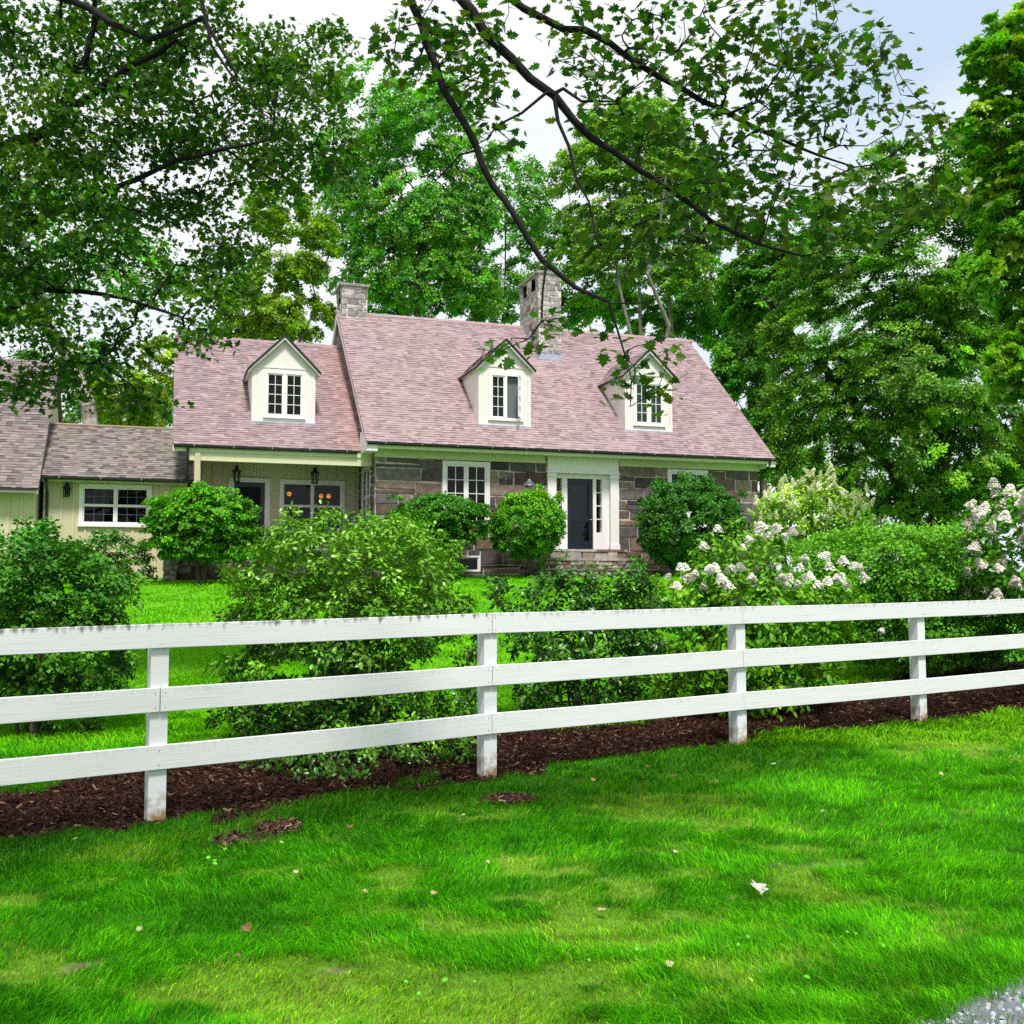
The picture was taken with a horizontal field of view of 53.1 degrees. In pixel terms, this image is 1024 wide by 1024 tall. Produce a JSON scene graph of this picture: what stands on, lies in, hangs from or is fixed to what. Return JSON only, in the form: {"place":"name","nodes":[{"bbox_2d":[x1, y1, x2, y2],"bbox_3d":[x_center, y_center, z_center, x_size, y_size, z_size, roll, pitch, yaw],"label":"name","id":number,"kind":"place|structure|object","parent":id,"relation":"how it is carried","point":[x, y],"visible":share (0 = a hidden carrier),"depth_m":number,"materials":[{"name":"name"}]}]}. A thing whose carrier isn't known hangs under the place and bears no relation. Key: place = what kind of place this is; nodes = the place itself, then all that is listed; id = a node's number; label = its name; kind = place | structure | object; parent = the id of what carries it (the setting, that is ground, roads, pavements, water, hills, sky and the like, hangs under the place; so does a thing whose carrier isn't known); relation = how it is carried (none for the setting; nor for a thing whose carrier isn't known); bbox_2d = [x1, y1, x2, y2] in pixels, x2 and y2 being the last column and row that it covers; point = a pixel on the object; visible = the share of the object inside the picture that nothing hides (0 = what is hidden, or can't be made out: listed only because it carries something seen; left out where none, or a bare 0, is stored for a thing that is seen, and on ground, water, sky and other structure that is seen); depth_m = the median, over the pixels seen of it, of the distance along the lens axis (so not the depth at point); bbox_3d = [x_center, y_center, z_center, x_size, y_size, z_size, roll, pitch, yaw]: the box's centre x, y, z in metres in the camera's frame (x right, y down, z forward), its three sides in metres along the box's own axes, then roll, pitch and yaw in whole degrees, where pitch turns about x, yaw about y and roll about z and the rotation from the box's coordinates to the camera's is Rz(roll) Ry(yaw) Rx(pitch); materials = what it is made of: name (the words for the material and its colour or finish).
{"place":"outdoors","nodes":[
{"label":"outdoors","id":0,"kind":"place"},
{"bbox_2d":[311,513,357,547],"bbox_3d":[-5.048,0.568,29.113,1.270,1.015,0.570,1,-4,-19],"label":"porch bench","id":1,"kind":"object","parent":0,"point":[349,515],"visible":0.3,"depth_m":28.89,"materials":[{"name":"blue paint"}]},
{"bbox_2d":[0,573,1023,1023],"bbox_3d":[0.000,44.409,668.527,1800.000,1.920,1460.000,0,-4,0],"label":"ground","id":2,"kind":"structure","parent":0,"point":[976,1003],"depth_m":5.07,"materials":[{"name":"green plant"}]},
{"bbox_2d":[0,358,62,576],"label":"garage","id":3,"kind":"structure","parent":2,"relation":"on","point":[23,438],"depth_m":27.28,"materials":[{"name":"grey tile"}]},
{"bbox_2d":[0,515,147,736],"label":"leafy shrub","id":4,"kind":"object","parent":2,"relation":"on","point":[34,673],"visible":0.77,"depth_m":9.39,"materials":[{"name":"green plant"}]},
{"bbox_2d":[7,337,173,426],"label":"deciduous tree","id":5,"kind":"object","parent":2,"relation":"on","point":[167,415],"visible":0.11,"depth_m":54.95,"materials":[{"name":"green plant"}]},
{"bbox_2d":[0,179,193,423],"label":"old tree","id":6,"kind":"object","parent":2,"relation":"on","point":[89,418],"visible":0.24,"depth_m":37.51,"materials":[{"name":"green plant"}]},
{"bbox_2d":[69,528,157,581],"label":"leafy shrub","id":7,"kind":"object","parent":2,"relation":"on","point":[114,537],"visible":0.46,"depth_m":25.64,"materials":[{"name":"green plant"}]},
{"bbox_2d":[94,573,150,595],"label":"leafy shrub","id":8,"kind":"object","parent":2,"relation":"on","point":[138,582],"visible":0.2,"depth_m":22.35,"materials":[{"name":"green plant"}]},
{"bbox_2d":[72,334,173,427],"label":"deciduous tree","id":9,"kind":"object","parent":2,"relation":"on","point":[161,376],"visible":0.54,"depth_m":42.06,"materials":[{"name":"green plant"}]},
{"bbox_2d":[0,0,383,424],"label":"shade maple","id":10,"kind":"object","parent":2,"relation":"on","point":[272,76],"visible":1,"depth_m":11.45,"materials":[{"name":"green plant"}]},
{"bbox_2d":[138,480,265,584],"bbox_3d":[-7.663,0.545,25.449,3.227,2.681,1.915,0,-4,0],"label":"layered tree shrub","id":11,"kind":"object","parent":2,"relation":"on","point":[208,513],"visible":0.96,"depth_m":25.08,"materials":[{"name":"green plant"}]},
{"bbox_2d":[241,922,251,931],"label":"fallen leaf","id":12,"kind":"object","parent":2,"relation":"on","point":[246,927],"visible":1,"depth_m":4.40,"materials":[{"name":"brown plant"}]},
{"bbox_2d":[207,177,343,343],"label":"deciduous tree","id":13,"kind":"object","parent":2,"relation":"on","point":[302,265],"visible":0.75,"depth_m":41.33,"materials":[{"name":"green plant"}]},
{"bbox_2d":[203,499,477,782],"bbox_3d":[-1.320,1.082,8.695,2.262,2.431,2.145,3,-5,-36],"label":"rhododendron","id":14,"kind":"object","parent":2,"relation":"on","point":[357,660],"visible":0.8,"depth_m":8.62,"materials":[{"name":"green plant"}]},
{"bbox_2d":[346,505,447,582],"bbox_3d":[-2.950,0.836,26.205,2.820,2.073,1.632,0,-4,0],"label":"leafy shrub","id":15,"kind":"object","parent":2,"relation":"on","point":[386,533],"visible":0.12,"depth_m":26.11,"materials":[{"name":"green plant"}]},
{"bbox_2d":[41,270,775,581],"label":"stone house","id":16,"kind":"structure","parent":2,"relation":"on","point":[366,410],"depth_m":30.31,"materials":[{"name":"pink tile"}]},
{"bbox_2d":[62,482,70,496],"bbox_3d":[-11.883,-0.595,27.343,0.229,0.384,0.249,0,-4,4],"label":"wall lantern","id":17,"kind":"object","parent":16,"relation":"attached to","point":[66,488],"depth_m":27.32,"materials":[{"name":"black metal"}]},
{"bbox_2d":[77,483,151,526],"bbox_3d":[-10.764,-0.172,27.802,1.880,1.160,0.115,1,-4,-19],"label":"window","id":18,"kind":"structure","parent":16,"relation":"in","point":[82,486],"depth_m":27.77,"materials":[{"name":"white paint"}]},
{"bbox_2d":[232,463,241,481],"bbox_3d":[-7.819,-1.153,29.089,0.286,0.605,0.286,0,-4,4],"label":"wall lantern","id":19,"kind":"object","parent":16,"relation":"hanging from","point":[238,470],"depth_m":29.05,"materials":[{"name":"black metal"}]},
{"bbox_2d":[228,477,269,543],"bbox_3d":[-7.627,0.058,29.711,1.170,2.090,0.095,1,-4,-19],"label":"porch door","id":20,"kind":"structure","parent":16,"relation":"in","point":[255,491],"depth_m":29.81,"materials":[{"name":"white paint"}]},
{"bbox_2d":[279,479,344,532],"bbox_3d":[-5.906,-0.170,30.286,1.950,1.540,0.115,1,-4,-19],"label":"window","id":21,"kind":"structure","parent":16,"relation":"in","point":[282,481],"depth_m":30.30,"materials":[{"name":"white paint"}]},
{"bbox_2d":[310,467,319,483],"bbox_3d":[-5.734,-1.127,29.791,0.286,0.605,0.286,0,-4,4],"label":"wall lantern","id":22,"kind":"object","parent":16,"relation":"hanging from","point":[314,471],"depth_m":29.74,"materials":[{"name":"black metal"}]},
{"bbox_2d":[361,467,370,519],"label":"column","id":23,"kind":"structure","parent":16,"relation":"in","point":[364,469],"depth_m":29.72,"materials":[{"name":"white paint"}]},
{"bbox_2d":[442,460,490,525],"bbox_3d":[-1.311,-0.533,29.321,1.450,1.840,0.115,1,-4,-19],"label":"window","id":24,"kind":"structure","parent":16,"relation":"in","point":[465,464],"depth_m":29.37,"materials":[{"name":"white paint"}]},
{"bbox_2d":[454,555,479,571],"bbox_3d":[-1.286,1.474,29.219,0.780,0.460,0.075,1,-4,-19],"label":"window","id":25,"kind":"structure","parent":16,"relation":"in","point":[478,557],"depth_m":29.27,"materials":[{"name":"white paint"}]},
{"bbox_2d":[522,472,534,486],"bbox_3d":[0.494,-0.968,29.676,0.427,0.433,0.427,-2,-4,26],"label":"barn light","id":26,"kind":"object","parent":16,"relation":"attached to","point":[528,483],"visible":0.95,"depth_m":29.56,"materials":[{"name":"grey metal"}]},
{"bbox_2d":[567,478,592,548],"bbox_3d":[2.013,0.048,30.537,0.828,2.079,0.184,1,-4,-19],"label":"front door","id":27,"kind":"structure","parent":16,"relation":"in","point":[579,491],"depth_m":30.61,"materials":[{"name":"blue paint"}]},
{"bbox_2d":[667,469,707,528],"bbox_3d":[5.432,-0.385,31.586,1.440,1.840,0.115,1,-4,-19],"label":"window","id":28,"kind":"structure","parent":16,"relation":"in","point":[669,471],"depth_m":31.56,"materials":[{"name":"white paint"}]},
{"bbox_2d":[307,60,557,323],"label":"deciduous tree","id":29,"kind":"object","parent":2,"relation":"on","point":[412,213],"visible":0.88,"depth_m":46.25,"materials":[{"name":"green plant"}]},
{"bbox_2d":[384,489,493,556],"bbox_3d":[-2.110,0.625,27.923,3.254,2.552,2.110,0,-4,0],"label":"spreading shrub","id":30,"kind":"object","parent":2,"relation":"on","point":[451,519],"visible":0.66,"depth_m":27.60,"materials":[{"name":"green plant"}]},
{"bbox_2d":[428,558,467,578],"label":"leafy shrub","id":31,"kind":"object","parent":2,"relation":"on","point":[459,565],"visible":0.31,"depth_m":27.07,"materials":[{"name":"green plant"}]},
{"bbox_2d":[0,599,1023,823],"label":"board fence","id":32,"kind":"object","parent":2,"relation":"on","point":[157,756],"visible":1,"depth_m":7.46,"materials":[{"name":"paint"}]},
{"bbox_2d":[0,659,1023,847],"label":"mulch","id":33,"kind":"object","parent":2,"relation":"on","point":[833,718],"visible":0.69,"depth_m":7.80,"materials":[{"name":"brown wood"}]},
{"bbox_2d":[484,483,567,577],"bbox_3d":[0.383,0.546,28.309,2.338,2.718,1.938,0,-4,0],"label":"rounded shrub","id":34,"kind":"object","parent":2,"relation":"on","point":[535,529],"visible":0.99,"depth_m":27.93,"materials":[{"name":"green plant"}]},
{"bbox_2d":[203,848,884,994],"bbox_3d":[-0.297,1.768,4.379,3.516,0.041,1.306,-2,-4,23],"label":"clover","id":35,"kind":"object","parent":2,"relation":"on","point":[444,979],"visible":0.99,"depth_m":4.10,"materials":[{"name":"green plant"}]},
{"bbox_2d":[460,563,671,710],"bbox_3d":[0.552,1.330,10.221,2.134,1.648,0.960,0,-4,0],"label":"viburnum","id":36,"kind":"object","parent":2,"relation":"on","point":[595,694],"visible":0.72,"depth_m":10.04,"materials":[{"name":"green plant"}]},
{"bbox_2d":[533,547,647,576],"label":"leafy shrub","id":37,"kind":"object","parent":2,"relation":"on","point":[600,565],"visible":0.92,"depth_m":28.33,"materials":[{"name":"green plant"}]},
{"bbox_2d":[360,203,822,414],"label":"deciduous tree","id":38,"kind":"object","parent":2,"relation":"on","point":[438,307],"visible":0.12,"depth_m":50.47,"materials":[{"name":"green plant"}]},
{"bbox_2d":[543,92,746,337],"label":"deciduous tree","id":39,"kind":"object","parent":2,"relation":"on","point":[595,175],"visible":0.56,"depth_m":44.47,"materials":[{"name":"green plant"}]},
{"bbox_2d":[563,283,772,357],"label":"deciduous tree","id":40,"kind":"object","parent":2,"relation":"on","point":[703,324],"visible":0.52,"depth_m":47.24,"materials":[{"name":"green plant"}]},
{"bbox_2d":[665,959,673,966],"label":"fallen leaf","id":41,"kind":"object","parent":2,"relation":"on","point":[671,963],"visible":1,"depth_m":3.95,"materials":[{"name":"beige plant"}]},
{"bbox_2d":[358,0,994,418],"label":"overhanging maple","id":42,"kind":"object","parent":2,"relation":"on","point":[698,82],"visible":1,"depth_m":5.20,"materials":[{"name":"green plant"}]},
{"bbox_2d":[634,470,750,570],"bbox_3d":[5.156,0.349,29.357,3.390,3.152,2.785,0,-4,0],"label":"rounded shrub","id":43,"kind":"object","parent":2,"relation":"on","point":[664,531],"visible":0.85,"depth_m":28.72,"materials":[{"name":"green plant"}]},
{"bbox_2d":[626,517,884,721],"bbox_3d":[2.430,1.152,10.540,2.695,2.210,1.596,0,-4,0],"label":"hydrangea","id":44,"kind":"object","parent":2,"relation":"on","point":[823,633],"visible":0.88,"depth_m":10.29,"materials":[{"name":"green plant"}]},
{"bbox_2d":[751,880,767,894],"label":"fallen leaf","id":45,"kind":"object","parent":2,"relation":"on","point":[758,885],"visible":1,"depth_m":4.97,"materials":[{"name":"white plant"}]},
{"bbox_2d":[708,195,835,569],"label":"maple tree","id":46,"kind":"object","parent":2,"relation":"on","point":[740,370],"visible":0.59,"depth_m":43.12,"materials":[{"name":"green plant"}]},
{"bbox_2d":[745,412,821,571],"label":"distant tree","id":47,"kind":"object","parent":2,"relation":"on","point":[785,559],"visible":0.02,"depth_m":61.79,"materials":[{"name":"green plant"}]},
{"bbox_2d":[746,461,889,591],"bbox_3d":[6.546,0.407,21.968,3.091,3.051,1.964,0,-4,0],"label":"hydrangea","id":48,"kind":"object","parent":2,"relation":"on","point":[817,496],"visible":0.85,"depth_m":21.70,"materials":[{"name":"green plant"}]},
{"bbox_2d":[753,136,1023,564],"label":"maple tree","id":49,"kind":"object","parent":2,"relation":"on","point":[914,364],"visible":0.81,"depth_m":33.72,"materials":[{"name":"green plant"}]},
{"bbox_2d":[762,232,1022,494],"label":"deciduous tree","id":50,"kind":"object","parent":2,"relation":"on","point":[842,320],"visible":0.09,"depth_m":54.35,"materials":[{"name":"green plant"}]},
{"bbox_2d":[778,512,1023,677],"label":"clipped shrub","id":51,"kind":"object","parent":2,"relation":"on","point":[889,573],"visible":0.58,"depth_m":12.35,"materials":[{"name":"green plant"}]},
{"bbox_2d":[846,450,1023,547],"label":"distant tree","id":52,"kind":"object","parent":2,"relation":"on","point":[922,523],"visible":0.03,"depth_m":65.35,"materials":[{"name":"green plant"}]},
{"bbox_2d":[942,648,1023,669],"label":"leafy shrub","id":53,"kind":"object","parent":2,"relation":"on","point":[1014,656],"visible":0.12,"depth_m":13.28,"materials":[{"name":"green plant"}]},
{"bbox_2d":[945,0,1023,449],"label":"yellowing maple","id":54,"kind":"object","parent":2,"relation":"on","point":[999,171],"visible":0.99,"depth_m":17.72,"materials":[{"name":"green plant"}]},
{"bbox_2d":[954,477,1023,633],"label":"hydrangea","id":55,"kind":"object","parent":2,"relation":"on","point":[995,523],"visible":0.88,"depth_m":12.14,"materials":[{"name":"white plant"}]},
{"bbox_2d":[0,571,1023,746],"bbox_3d":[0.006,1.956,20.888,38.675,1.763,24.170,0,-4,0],"label":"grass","id":56,"kind":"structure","parent":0,"point":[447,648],"depth_m":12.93,"materials":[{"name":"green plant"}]},
{"bbox_2d":[0,0,1023,571],"label":"sky","id":57,"kind":"structure","parent":0,"point":[940,27],"materials":[{"name":"white"}]},
{"bbox_2d":[921,978,1023,1023],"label":"gravel","id":58,"kind":"structure","parent":0,"point":[1002,1003],"depth_m":3.62,"materials":[{"name":"grey gravel"}]}
]}

